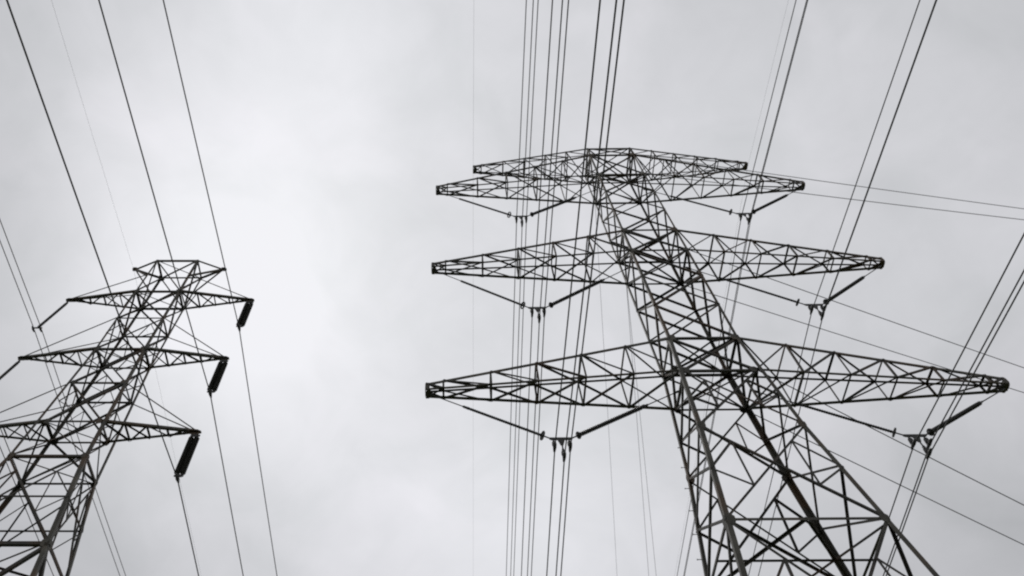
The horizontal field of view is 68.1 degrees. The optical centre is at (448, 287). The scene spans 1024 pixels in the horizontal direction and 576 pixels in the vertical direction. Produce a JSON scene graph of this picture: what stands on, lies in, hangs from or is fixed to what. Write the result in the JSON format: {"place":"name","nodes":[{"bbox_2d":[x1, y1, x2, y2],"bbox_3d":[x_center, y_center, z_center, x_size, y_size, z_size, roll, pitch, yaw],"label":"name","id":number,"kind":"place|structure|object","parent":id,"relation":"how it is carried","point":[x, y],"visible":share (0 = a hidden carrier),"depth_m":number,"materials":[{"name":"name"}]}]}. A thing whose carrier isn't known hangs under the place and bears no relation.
{"place":"outdoors","nodes":[
{"label":"outdoors","id":0,"kind":"place"},
{"bbox_2d":[0,0,1023,575],"label":"sky","id":1,"kind":"structure","parent":0,"point":[326,132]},
{"bbox_3d":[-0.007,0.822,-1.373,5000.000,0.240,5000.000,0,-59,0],"label":"ground","id":2,"kind":"structure","parent":0,"visible":0},
{"bbox_2d":[0,260,253,575],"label":"lattice tower","id":3,"kind":"structure","parent":2,"relation":"on","point":[45,544],"depth_m":40.02,"materials":[{"name":"metal"}]},
{"bbox_2d":[0,358,21,379],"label":"insulator string","id":4,"kind":"object","parent":3,"relation":"hanging from","point":[10,369],"visible":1,"depth_m":43.35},
{"bbox_2d":[0,428,24,486],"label":"conductor wire","id":5,"kind":"object","parent":4,"relation":"attached to","point":[10,452],"visible":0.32,"depth_m":43.62,"materials":[{"name":"metal"}]},
{"bbox_2d":[0,447,53,575],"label":"conductor wire","id":6,"kind":"object","parent":4,"relation":"attached to","point":[23,504],"visible":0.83,"depth_m":45.84,"materials":[{"name":"metal"}]},
{"bbox_2d":[32,302,67,331],"bbox_3d":[-25.457,1.710,48.350,0.928,3.455,0.440,0,-59,0],"label":"insulator string","id":7,"kind":"object","parent":3,"relation":"hanging from","point":[50,316],"visible":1,"depth_m":47.85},
{"bbox_2d":[0,241,119,575],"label":"conductor wire","id":8,"kind":"object","parent":7,"relation":"attached to","point":[55,391],"visible":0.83,"depth_m":48.94,"materials":[{"name":"metal"}]},
{"bbox_2d":[0,220,125,575],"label":"conductor wire","id":9,"kind":"object","parent":7,"relation":"attached to","point":[59,383],"visible":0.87,"depth_m":48.72,"materials":[{"name":"metal"}]},
{"bbox_2d":[51,0,200,572],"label":"earth wire","id":10,"kind":"object","parent":3,"relation":"attached to","point":[126,246],"visible":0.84,"depth_m":50.11,"materials":[{"name":"grey metal"}]},
{"bbox_2d":[174,432,199,482],"bbox_3d":[-12.935,8.283,37.319,0.492,3.340,0.496,-41,-67,21],"label":"insulator string","id":11,"kind":"object","parent":3,"relation":"hanging from","point":[186,456],"visible":1,"depth_m":37.15,"materials":[{"name":"black ceramic"}]},
{"bbox_2d":[6,0,198,575],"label":"conductor wire","id":12,"kind":"object","parent":11,"relation":"hanging from","point":[21,41],"visible":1,"depth_m":27.49,"materials":[{"name":"metal"}]},
{"bbox_2d":[207,359,227,397],"bbox_3d":[-13.098,5.006,42.791,0.492,3.340,0.496,-41,-67,21],"label":"insulator string","id":13,"kind":"object","parent":3,"relation":"hanging from","point":[217,376],"visible":0.99,"depth_m":42.62,"materials":[{"name":"black ceramic"}]},
{"bbox_2d":[98,0,243,575],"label":"conductor wire","id":14,"kind":"object","parent":13,"relation":"hanging from","point":[171,259],"visible":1,"depth_m":35.28,"materials":[{"name":"metal"}]},
{"bbox_2d":[236,300,253,330],"bbox_3d":[-13.050,1.683,48.340,0.492,3.340,0.496,-41,-67,21],"label":"insulator string","id":15,"kind":"object","parent":3,"relation":"hanging from","point":[244,314],"visible":0.95,"depth_m":48.16,"materials":[{"name":"black ceramic"}]},
{"bbox_2d":[163,0,276,575],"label":"conductor wire","id":16,"kind":"object","parent":15,"relation":"hanging from","point":[223,262],"visible":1,"depth_m":43.14,"materials":[{"name":"metal"}]},
{"bbox_2d":[425,147,1009,575],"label":"lattice tower","id":17,"kind":"structure","parent":2,"relation":"on","point":[727,371],"depth_m":29.48,"materials":[{"name":"metal"}]},
{"bbox_2d":[473,74,473,112],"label":"earth wire","id":18,"kind":"object","parent":17,"relation":"attached to","point":[473,93],"visible":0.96,"depth_m":44.78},
{"bbox_2d":[437,189,596,226],"bbox_3d":[4.050,-4.660,43.101,9.548,4.546,0.480,-1,-59,1],"label":"insulator assembly","id":19,"kind":"object","parent":17,"relation":"attached to","point":[532,214],"visible":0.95,"depth_m":42.81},
{"bbox_2d":[506,0,526,575],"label":"conductor wire","id":20,"kind":"object","parent":19,"relation":"attached to","point":[515,264],"visible":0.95,"depth_m":42.32,"materials":[{"name":"metal"}]},
{"bbox_2d":[510,0,533,575],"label":"conductor wire","id":21,"kind":"object","parent":19,"relation":"attached to","point":[520,263],"visible":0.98,"depth_m":41.63,"materials":[{"name":"metal"}]},
{"bbox_2d":[513,0,538,575],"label":"conductor wire","id":22,"kind":"object","parent":19,"relation":"attached to","point":[524,262],"visible":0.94,"depth_m":42.09,"materials":[{"name":"metal"}]},
{"bbox_2d":[434,267,628,322],"bbox_3d":[4.010,0.226,34.943,9.549,4.528,0.480,-1,-59,1],"label":"insulator assembly","id":23,"kind":"object","parent":17,"relation":"attached to","point":[551,305],"visible":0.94,"depth_m":34.59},
{"bbox_2d":[521,0,552,575],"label":"conductor wire","id":24,"kind":"object","parent":23,"relation":"attached to","point":[535,259],"visible":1,"depth_m":31.15,"materials":[{"name":"metal"}]},
{"bbox_2d":[527,0,562,575],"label":"conductor wire","id":25,"kind":"object","parent":23,"relation":"attached to","point":[543,259],"visible":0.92,"depth_m":30.51,"materials":[{"name":"metal"}]},
{"bbox_2d":[531,0,568,575],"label":"conductor wire","id":26,"kind":"object","parent":23,"relation":"attached to","point":[548,261],"visible":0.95,"depth_m":31.19,"materials":[{"name":"metal"}]},
{"bbox_2d":[428,390,678,460],"bbox_3d":[3.971,4.876,27.178,9.571,3.566,0.480,-1,-59,1],"label":"insulator assembly","id":27,"kind":"object","parent":17,"relation":"attached to","point":[561,440],"visible":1,"depth_m":27.03,"materials":[{"name":"black metal"}]},
{"bbox_2d":[546,0,600,575],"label":"conductor wire","id":28,"kind":"object","parent":27,"relation":"attached to","point":[574,261],"visible":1,"depth_m":21.12,"materials":[{"name":"metal"}]},
{"bbox_2d":[555,0,616,575],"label":"conductor wire","id":29,"kind":"object","parent":27,"relation":"attached to","point":[615,8],"visible":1,"depth_m":20.55,"materials":[{"name":"metal"}]},
{"bbox_2d":[560,0,624,575],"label":"conductor wire","id":30,"kind":"object","parent":27,"relation":"attached to","point":[593,261],"visible":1,"depth_m":21.12,"materials":[{"name":"metal"}]},
{"bbox_2d":[595,207,616,567],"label":"branch wire","id":31,"kind":"object","parent":17,"relation":"attached to","point":[606,393],"visible":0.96,"depth_m":50.62,"materials":[{"name":"metal"}]},
{"bbox_2d":[626,286,648,574],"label":"branch wire","id":32,"kind":"object","parent":17,"relation":"attached to","point":[638,438],"visible":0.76,"depth_m":41.30,"materials":[{"name":"metal"}]},
{"bbox_2d":[627,290,655,569],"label":"branch wire","id":33,"kind":"object","parent":17,"relation":"attached to","point":[640,421],"visible":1,"depth_m":40.79,"materials":[{"name":"metal"}]},
{"bbox_2d":[643,186,803,222],"bbox_3d":[16.359,-4.798,42.957,9.548,4.546,0.480,-1,-59,1],"label":"insulator assembly","id":34,"kind":"object","parent":17,"relation":"attached to","point":[763,206],"visible":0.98,"depth_m":42.67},
{"bbox_2d":[677,0,795,574],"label":"conductor wire","id":35,"kind":"object","parent":34,"relation":"attached to","point":[739,229],"visible":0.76,"depth_m":40.43,"materials":[{"name":"metal"}]},
{"bbox_2d":[683,0,807,575],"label":"conductor wire","id":36,"kind":"object","parent":34,"relation":"attached to","point":[747,237],"visible":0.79,"depth_m":40.94,"materials":[{"name":"metal"}]},
{"bbox_2d":[675,3,787,571],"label":"earth wire","id":37,"kind":"object","parent":17,"relation":"attached to","point":[735,235],"visible":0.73,"depth_m":48.78,"materials":[{"name":"grey metal"}]},
{"bbox_2d":[685,264,881,319],"bbox_3d":[16.318,0.088,34.799,9.549,4.528,0.480,-1,-59,1],"label":"insulator assembly","id":38,"kind":"object","parent":17,"relation":"attached to","point":[840,292],"visible":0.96,"depth_m":34.44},
{"bbox_2d":[748,0,919,575],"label":"conductor wire","id":39,"kind":"object","parent":38,"relation":"attached to","point":[837,238],"visible":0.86,"depth_m":30.49,"materials":[{"name":"metal"}]},
{"bbox_2d":[758,0,936,575],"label":"conductor wire","id":40,"kind":"object","parent":38,"relation":"attached to","point":[854,229],"visible":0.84,"depth_m":29.67,"materials":[{"name":"metal"}]},
{"bbox_2d":[803,0,935,396],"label":"conductor wire","id":41,"kind":"object","parent":38,"relation":"attached to","point":[880,154],"visible":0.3,"depth_m":28.66,"materials":[{"name":"metal"}]},
{"bbox_2d":[635,154,1023,208],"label":"branch wire","id":42,"kind":"object","parent":17,"relation":"attached to","point":[837,183],"visible":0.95,"depth_m":46.69,"materials":[{"name":"metal"}]},
{"bbox_2d":[647,174,1023,219],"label":"branch wire","id":43,"kind":"object","parent":17,"relation":"attached to","point":[836,197],"visible":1,"depth_m":43.91,"materials":[{"name":"metal"}]},
{"bbox_2d":[688,286,1023,392],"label":"branch wire","id":44,"kind":"object","parent":17,"relation":"attached to","point":[838,334],"visible":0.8,"depth_m":37.72,"materials":[{"name":"metal"}]},
{"bbox_2d":[689,250,1023,367],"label":"power line","id":45,"kind":"object","parent":17,"relation":"attached to","point":[854,308],"visible":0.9,"depth_m":36.88,"materials":[{"name":"metal"}]},
{"bbox_2d":[755,387,1005,458],"bbox_3d":[16.280,4.738,27.035,9.571,3.566,0.480,-1,-59,1],"label":"insulator assembly","id":46,"kind":"object","parent":17,"relation":"attached to","point":[933,430],"visible":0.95,"depth_m":26.79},
{"bbox_2d":[883,270,1023,575],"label":"conductor wire","id":47,"kind":"object","parent":46,"relation":"attached to","point":[1022,273],"visible":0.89,"depth_m":24.49,"materials":[{"name":"metal"}]},
{"bbox_2d":[886,281,1023,575],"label":"conductor wire","id":48,"kind":"object","parent":46,"relation":"attached to","point":[1021,286],"visible":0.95,"depth_m":24.09,"materials":[{"name":"metal"}]},
{"bbox_2d":[889,233,1023,517],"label":"conductor wire","id":49,"kind":"object","parent":46,"relation":"attached to","point":[955,366],"visible":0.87,"depth_m":23.59,"materials":[{"name":"metal"}]},
{"bbox_2d":[749,411,1023,544],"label":"branch wire","id":50,"kind":"object","parent":17,"relation":"attached to","point":[895,482],"visible":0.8,"depth_m":30.02,"materials":[{"name":"metal"}]},
{"bbox_2d":[758,370,1023,505],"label":"branch wire","id":51,"kind":"object","parent":17,"relation":"attached to","point":[894,439],"visible":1,"depth_m":28.93,"materials":[{"name":"metal"}]}
]}

